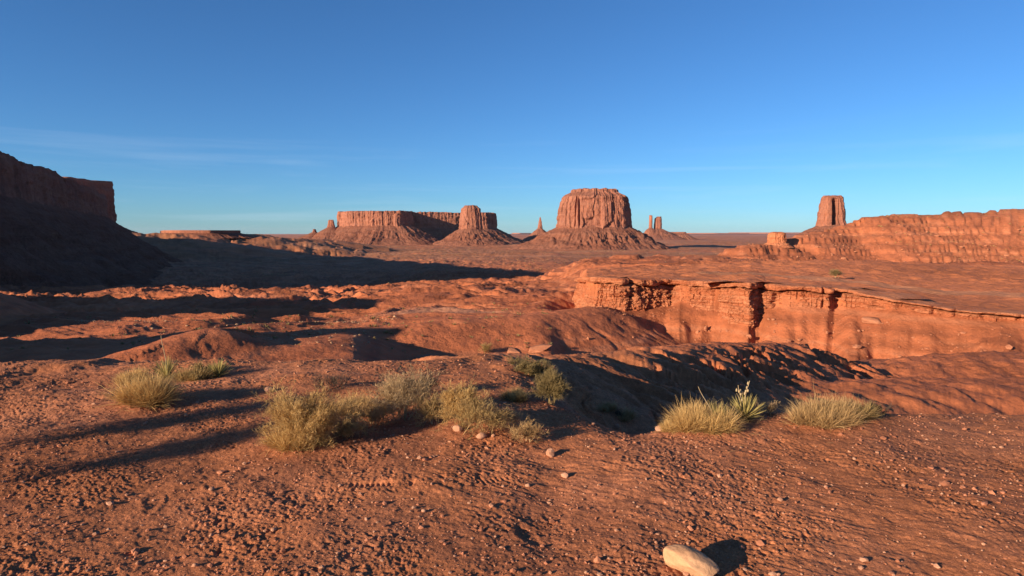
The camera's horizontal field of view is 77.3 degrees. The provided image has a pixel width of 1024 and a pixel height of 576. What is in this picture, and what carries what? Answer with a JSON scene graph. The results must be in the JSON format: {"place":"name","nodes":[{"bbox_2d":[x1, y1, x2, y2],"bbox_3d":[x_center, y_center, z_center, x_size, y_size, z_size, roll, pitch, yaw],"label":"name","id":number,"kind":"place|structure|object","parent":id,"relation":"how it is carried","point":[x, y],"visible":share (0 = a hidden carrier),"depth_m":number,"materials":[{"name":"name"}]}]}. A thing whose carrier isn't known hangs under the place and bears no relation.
{"place":"outdoors","nodes":[
{"label":"outdoors","id":0,"kind":"place"},
{"bbox_2d":[0,209,1023,575],"bbox_3d":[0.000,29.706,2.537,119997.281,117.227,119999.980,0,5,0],"label":"ground","id":1,"kind":"structure","parent":0,"point":[658,365],"depth_m":5.80,"materials":[{"name":"orange soil"}]},
{"bbox_2d":[0,151,182,287],"bbox_3d":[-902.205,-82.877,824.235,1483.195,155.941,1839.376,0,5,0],"label":"dark mesa","id":2,"kind":"structure","parent":1,"relation":"on","point":[57,229],"depth_m":654.46,"materials":[{"name":"red stone"}]},
{"bbox_2d":[64,177,137,232],"bbox_3d":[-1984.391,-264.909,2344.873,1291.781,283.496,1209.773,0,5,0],"label":"mesa","id":3,"kind":"structure","parent":1,"relation":"on","point":[104,188],"depth_m":2452.07,"materials":[{"name":"red stone"}]},
{"bbox_2d":[112,361,154,384],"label":"grass tuft","id":4,"kind":"object","parent":1,"relation":"on","point":[128,375],"visible":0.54,"depth_m":6.92,"materials":[{"name":"beige plant"}]},
{"bbox_2d":[90,362,193,411],"bbox_3d":[-3.457,0.978,5.961,0.940,0.599,0.904,0,5,0],"label":"grass tuft","id":5,"kind":"object","parent":1,"relation":"on","point":[158,392],"visible":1,"depth_m":5.88,"materials":[{"name":"beige plant"}]},
{"bbox_2d":[146,337,178,379],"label":"yucca","id":6,"kind":"object","parent":1,"relation":"on","point":[168,367],"visible":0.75,"depth_m":7.06,"materials":[{"name":"green plant"}]},
{"bbox_2d":[168,361,215,382],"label":"grass tuft","id":7,"kind":"object","parent":1,"relation":"on","point":[192,374],"visible":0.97,"depth_m":7.04,"materials":[{"name":"beige plant"}]},
{"bbox_2d":[160,230,253,237],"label":"mesa","id":8,"kind":"structure","parent":1,"relation":"on","point":[227,233],"depth_m":2003.61,"materials":[{"name":"red stone"}]},
{"bbox_2d":[190,359,228,371],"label":"grass tuft","id":9,"kind":"object","parent":1,"relation":"on","point":[201,364],"visible":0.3,"depth_m":7.39,"materials":[{"name":"green plant"}]},
{"bbox_2d":[206,357,231,376],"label":"shrub","id":10,"kind":"object","parent":1,"relation":"on","point":[218,371],"visible":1,"depth_m":7.23,"materials":[{"name":"green plant"}]},
{"bbox_2d":[74,315,395,346],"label":"rubble","id":11,"kind":"object","parent":1,"relation":"on","point":[94,320],"visible":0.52,"depth_m":79.20,"materials":[{"name":"brown stone"}]},
{"bbox_2d":[264,386,272,392],"bbox_3d":[-2.490,1.048,6.571,0.096,0.076,0.084,-4,7,-42],"label":"stone","id":12,"kind":"object","parent":1,"relation":"on","point":[265,389],"visible":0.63,"depth_m":6.54,"materials":[{"name":"beige stone"}]},
{"bbox_2d":[252,424,342,454],"bbox_3d":[-1.584,1.103,4.759,0.674,0.314,0.552,-2,5,-21],"label":"grass tuft","id":13,"kind":"object","parent":1,"relation":"on","point":[278,445],"visible":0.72,"depth_m":4.68,"materials":[{"name":"beige plant"}]},
{"bbox_2d":[301,229,317,237],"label":"rock pinnacle","id":14,"kind":"object","parent":1,"relation":"on","point":[312,233],"visible":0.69,"depth_m":4288.12,"materials":[{"name":"red stone"}]},
{"bbox_2d":[252,375,368,452],"bbox_3d":[-1.477,0.927,4.748,0.855,0.619,0.590,1,5,10],"label":"shrub","id":15,"kind":"object","parent":1,"relation":"on","point":[311,416],"visible":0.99,"depth_m":4.70,"materials":[{"name":"yellow plant"}]},
{"bbox_2d":[311,220,335,239],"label":"rock pinnacle","id":16,"kind":"object","parent":1,"relation":"on","point":[328,232],"visible":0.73,"depth_m":4264.34,"materials":[{"name":"red stone"}]},
{"bbox_2d":[305,370,361,390],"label":"shrub","id":17,"kind":"object","parent":1,"relation":"on","point":[332,379],"visible":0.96,"depth_m":6.42,"materials":[{"name":"plant"}]},
{"bbox_2d":[330,411,377,439],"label":"shrub","id":18,"kind":"object","parent":1,"relation":"on","point":[346,428],"visible":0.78,"depth_m":4.91,"materials":[{"name":"green plant"}]},
{"bbox_2d":[327,387,381,415],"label":"grass tuft","id":19,"kind":"object","parent":1,"relation":"on","point":[364,398],"visible":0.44,"depth_m":5.61,"materials":[{"name":"beige plant"}]},
{"bbox_2d":[347,398,399,426],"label":"shrub","id":20,"kind":"object","parent":1,"relation":"on","point":[374,415],"visible":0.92,"depth_m":5.29,"materials":[{"name":"green plant"}]},
{"bbox_2d":[365,361,447,420],"bbox_3d":[-0.946,0.895,5.440,0.686,0.608,0.791,-4,6,-40],"label":"shrub","id":21,"kind":"object","parent":1,"relation":"on","point":[400,393],"visible":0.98,"depth_m":5.38,"materials":[{"name":"plant"}]},
{"bbox_2d":[415,353,430,358],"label":"boulder","id":22,"kind":"object","parent":1,"relation":"on","point":[421,356],"visible":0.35,"depth_m":64.23,"materials":[{"name":"orange stone"}]},
{"bbox_2d":[404,365,444,392],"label":"shrub","id":23,"kind":"object","parent":1,"relation":"on","point":[431,382],"visible":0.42,"depth_m":6.19,"materials":[{"name":"green plant"}]},
{"bbox_2d":[331,210,524,244],"bbox_3d":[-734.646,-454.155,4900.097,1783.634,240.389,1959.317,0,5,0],"label":"long mesa","id":24,"kind":"structure","parent":1,"relation":"on","point":[399,227],"depth_m":4256.22,"materials":[{"name":"red stone"}]},
{"bbox_2d":[408,389,452,427],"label":"shrub","id":25,"kind":"object","parent":1,"relation":"on","point":[433,405],"visible":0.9,"depth_m":5.25,"materials":[{"name":"plant"}]},
{"bbox_2d":[452,425,462,431],"bbox_3d":[-0.433,1.112,5.063,0.086,0.062,0.055,3,6,30],"label":"stone","id":26,"kind":"object","parent":1,"relation":"on","point":[455,428],"visible":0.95,"depth_m":5.04,"materials":[{"name":"beige stone"}]},
{"bbox_2d":[429,376,486,432],"bbox_3d":[-0.391,0.916,5.105,0.432,0.448,0.402,4,6,39],"label":"shrub","id":27,"kind":"object","parent":1,"relation":"on","point":[449,399],"visible":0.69,"depth_m":5.11,"materials":[{"name":"yellow plant"}]},
{"bbox_2d":[433,205,509,245],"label":"castle butte","id":28,"kind":"object","parent":1,"relation":"on","point":[470,231],"visible":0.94,"depth_m":4028.07,"materials":[{"name":"red stone"}]},
{"bbox_2d":[446,389,514,439],"bbox_3d":[-0.287,0.982,4.962,0.633,0.386,0.531,-2,5,-22],"label":"shrub","id":29,"kind":"object","parent":1,"relation":"on","point":[492,417],"visible":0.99,"depth_m":4.95,"materials":[{"name":"green plant"}]},
{"bbox_2d":[476,432,486,438],"bbox_3d":[-0.237,1.145,4.957,0.086,0.053,0.063,-2,5,-24],"label":"stone","id":30,"kind":"object","parent":1,"relation":"on","point":[481,435],"visible":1,"depth_m":4.93,"materials":[{"name":"beige stone"}]},
{"bbox_2d":[478,342,493,353],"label":"shrub","id":31,"kind":"object","parent":1,"relation":"on","point":[485,348],"visible":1,"depth_m":68.81,"materials":[{"name":"green plant"}]},
{"bbox_2d":[104,367,893,483],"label":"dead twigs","id":32,"kind":"object","parent":1,"relation":"on","point":[465,422],"visible":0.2,"depth_m":5.49,"materials":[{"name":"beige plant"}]},
{"bbox_2d":[5,244,993,350],"bbox_3d":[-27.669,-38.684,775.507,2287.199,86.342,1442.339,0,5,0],"label":"desert scrub","id":33,"kind":"object","parent":1,"relation":"on","point":[386,331],"visible":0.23,"depth_m":76.53,"materials":[{"name":"green plant"}]},
{"bbox_2d":[494,385,531,402],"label":"grass tuft","id":34,"kind":"object","parent":1,"relation":"on","point":[518,395],"visible":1,"depth_m":6.16,"materials":[{"name":"green plant"}]},
{"bbox_2d":[486,403,539,430],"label":"shrub","id":35,"kind":"object","parent":1,"relation":"on","point":[515,417],"visible":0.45,"depth_m":5.13,"materials":[{"name":"green plant"}]},
{"bbox_2d":[507,347,519,352],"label":"boulder","id":36,"kind":"object","parent":1,"relation":"on","point":[511,350],"visible":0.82,"depth_m":69.84,"materials":[{"name":"stone"}]},
{"bbox_2d":[510,233,530,234],"bbox_3d":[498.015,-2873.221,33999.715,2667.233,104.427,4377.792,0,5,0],"label":"distant mesa","id":37,"kind":"structure","parent":1,"relation":"on","point":[520,234],"depth_m":32461.69,"materials":[{"name":"red stone"}]},
{"bbox_2d":[504,418,546,443],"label":"shrub","id":38,"kind":"object","parent":1,"relation":"on","point":[529,430],"visible":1,"depth_m":4.91,"materials":[{"name":"beige plant"}]},
{"bbox_2d":[505,355,553,376],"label":"shrub","id":39,"kind":"object","parent":1,"relation":"on","point":[531,367],"visible":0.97,"depth_m":7.61,"materials":[{"name":"green plant"}]},
{"bbox_2d":[523,217,545,240],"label":"rock spire","id":40,"kind":"object","parent":1,"relation":"on","point":[536,232],"visible":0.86,"depth_m":5931.69,"materials":[{"name":"red stone"}]},
{"bbox_2d":[528,344,551,352],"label":"boulder","id":41,"kind":"object","parent":1,"relation":"on","point":[538,348],"visible":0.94,"depth_m":69.64,"materials":[{"name":"orange stone"}]},
{"bbox_2d":[529,364,569,404],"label":"shrub","id":42,"kind":"object","parent":1,"relation":"on","point":[551,383],"visible":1,"depth_m":6.09,"materials":[{"name":"green plant"}]},
{"bbox_2d":[546,448,553,457],"bbox_3d":[0.277,1.207,4.675,0.057,0.065,0.076,-4,6,-41],"label":"stone","id":43,"kind":"object","parent":1,"relation":"on","point":[549,452],"visible":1,"depth_m":4.66,"materials":[{"name":"beige stone"}]},
{"bbox_2d":[561,472,568,477],"bbox_3d":[0.352,1.245,4.258,0.061,0.042,0.046,4,6,41],"label":"stone","id":44,"kind":"object","parent":1,"relation":"on","point":[564,475],"visible":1,"depth_m":4.24,"materials":[{"name":"beige stone"}]},
{"bbox_2d":[144,210,1023,285],"bbox_3d":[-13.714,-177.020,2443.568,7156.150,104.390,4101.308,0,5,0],"label":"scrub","id":45,"kind":"object","parent":1,"relation":"on","point":[535,253],"visible":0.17,"depth_m":821.24,"materials":[{"name":"plant"}]},
{"bbox_2d":[510,188,669,249],"bbox_3d":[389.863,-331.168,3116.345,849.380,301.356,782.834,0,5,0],"label":"sandstone butte","id":46,"kind":"object","parent":1,"relation":"on","point":[593,219],"visible":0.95,"depth_m":2985.78,"materials":[{"name":"orange stone"}]},
{"bbox_2d":[594,401,642,423],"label":"grass tuft","id":47,"kind":"object","parent":1,"relation":"on","point":[627,416],"visible":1,"depth_m":8.27,"materials":[{"name":"green plant"}]},
{"bbox_2d":[644,215,654,236],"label":"rock tower","id":48,"kind":"structure","parent":1,"relation":"on","point":[650,231],"depth_m":7331.74,"materials":[{"name":"red stone"}]},
{"bbox_2d":[650,216,686,239],"bbox_3d":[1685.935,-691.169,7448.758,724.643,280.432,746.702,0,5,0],"label":"rock tower","id":49,"kind":"structure","parent":1,"relation":"on","point":[661,233],"depth_m":7279.72,"materials":[{"name":"red stone"}]},
{"bbox_2d":[652,414,703,434],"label":"grass tuft","id":50,"kind":"object","parent":1,"relation":"on","point":[665,427],"visible":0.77,"depth_m":5.17,"materials":[{"name":"beige plant"}]},
{"bbox_2d":[671,232,698,239],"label":"ridge","id":51,"kind":"structure","parent":1,"relation":"on","point":[685,235],"depth_m":7404.38,"materials":[{"name":"red stone"}]},
{"bbox_2d":[663,544,719,575],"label":"sandstone rock","id":52,"kind":"object","parent":1,"relation":"on","point":[692,561],"visible":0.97,"depth_m":3.00,"materials":[{"name":"beige stone"}]},
{"bbox_2d":[658,395,749,437],"bbox_3d":[1.565,1.055,5.200,0.825,0.414,0.683,0,5,0],"label":"grass tuft","id":53,"kind":"object","parent":1,"relation":"on","point":[711,423],"visible":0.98,"depth_m":5.12,"materials":[{"name":"beige plant"}]},
{"bbox_2d":[698,387,728,420],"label":"yucca","id":54,"kind":"object","parent":1,"relation":"on","point":[716,410],"visible":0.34,"depth_m":5.23,"materials":[{"name":"green plant"}]},
{"bbox_2d":[687,233,756,234],"bbox_3d":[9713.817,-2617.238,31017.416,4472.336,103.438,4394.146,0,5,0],"label":"distant mesa","id":55,"kind":"structure","parent":1,"relation":"on","point":[720,234],"depth_m":29630.65,"materials":[{"name":"red stone"}]},
{"bbox_2d":[725,381,764,420],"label":"yucca","id":56,"kind":"object","parent":1,"relation":"on","point":[747,407],"visible":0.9,"depth_m":5.38,"materials":[{"name":"green plant"}]},
{"bbox_2d":[729,232,800,234],"bbox_3d":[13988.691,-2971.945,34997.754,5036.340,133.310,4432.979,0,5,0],"label":"distant mesa","id":57,"kind":"structure","parent":1,"relation":"on","point":[767,233],"depth_m":33756.58,"materials":[{"name":"red stone"}]},
{"bbox_2d":[751,400,780,414],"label":"shrub","id":58,"kind":"object","parent":1,"relation":"on","point":[771,407],"visible":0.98,"depth_m":5.59,"materials":[{"name":"green plant"}]},
{"bbox_2d":[765,232,793,247],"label":"rock outcrop","id":59,"kind":"object","parent":1,"relation":"on","point":[779,239],"visible":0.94,"depth_m":445.52,"materials":[{"name":"orange stone"}]},
{"bbox_2d":[572,276,1023,330],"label":"rock ledge","id":60,"kind":"object","parent":1,"relation":"on","point":[758,299],"visible":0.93,"depth_m":90.70,"materials":[{"name":"orange stone"}]},
{"bbox_2d":[593,305,1012,358],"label":"fallen rubble","id":61,"kind":"object","parent":1,"relation":"on","point":[1009,346],"visible":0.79,"depth_m":80.90,"materials":[{"name":"stone"}]},
{"bbox_2d":[799,195,846,233],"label":"split butte","id":62,"kind":"object","parent":1,"relation":"on","point":[831,213],"visible":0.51,"depth_m":2455.79,"materials":[{"name":"red stone"}]},
{"bbox_2d":[779,384,875,431],"bbox_3d":[2.595,1.038,5.378,0.849,0.549,0.773,0,5,0],"label":"grass tuft","id":63,"kind":"object","parent":1,"relation":"on","point":[829,413],"visible":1,"depth_m":5.27,"materials":[{"name":"beige plant"}]},
{"bbox_2d":[828,268,842,277],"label":"shrub","id":64,"kind":"object","parent":1,"relation":"on","point":[836,272],"visible":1,"depth_m":116.86,"materials":[{"name":"plant"}]},
{"bbox_2d":[834,394,885,421],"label":"grass tuft","id":65,"kind":"object","parent":1,"relation":"on","point":[868,410],"visible":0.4,"depth_m":5.38,"materials":[{"name":"plant"}]},
{"bbox_2d":[859,557,868,561],"bbox_3d":[1.725,1.333,3.135,0.033,0.028,0.045,-4,7,-42],"label":"stone","id":66,"kind":"object","parent":1,"relation":"on","point":[863,559],"visible":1,"depth_m":3.13,"materials":[{"name":"beige stone"}]},
{"bbox_2d":[861,317,881,324],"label":"boulder","id":67,"kind":"object","parent":1,"relation":"on","point":[872,320],"visible":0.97,"depth_m":81.78,"materials":[{"name":"stone"}]},
{"bbox_2d":[866,400,894,415],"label":"shrub","id":68,"kind":"object","parent":1,"relation":"on","point":[882,409],"visible":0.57,"depth_m":5.53,"materials":[{"name":"green plant"}]},
{"bbox_2d":[744,224,1023,263],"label":"hillside rubble","id":69,"kind":"object","parent":1,"relation":"on","point":[1005,255],"visible":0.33,"depth_m":446.20,"materials":[{"name":"brown stone"}]},
{"bbox_2d":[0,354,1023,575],"bbox_3d":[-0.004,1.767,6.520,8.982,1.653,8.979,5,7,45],"label":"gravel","id":70,"kind":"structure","parent":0,"point":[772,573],"depth_m":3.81,"materials":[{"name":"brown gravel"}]},
{"bbox_2d":[0,0,1023,233],"label":"sky","id":71,"kind":"structure","parent":0,"point":[246,116],"materials":[{"name":"blue"}]},
{"bbox_2d":[696,271,1023,297],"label":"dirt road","id":72,"kind":"structure","parent":0,"point":[942,292],"depth_m":109.55,"materials":[{"name":"orange soil"}]}
]}

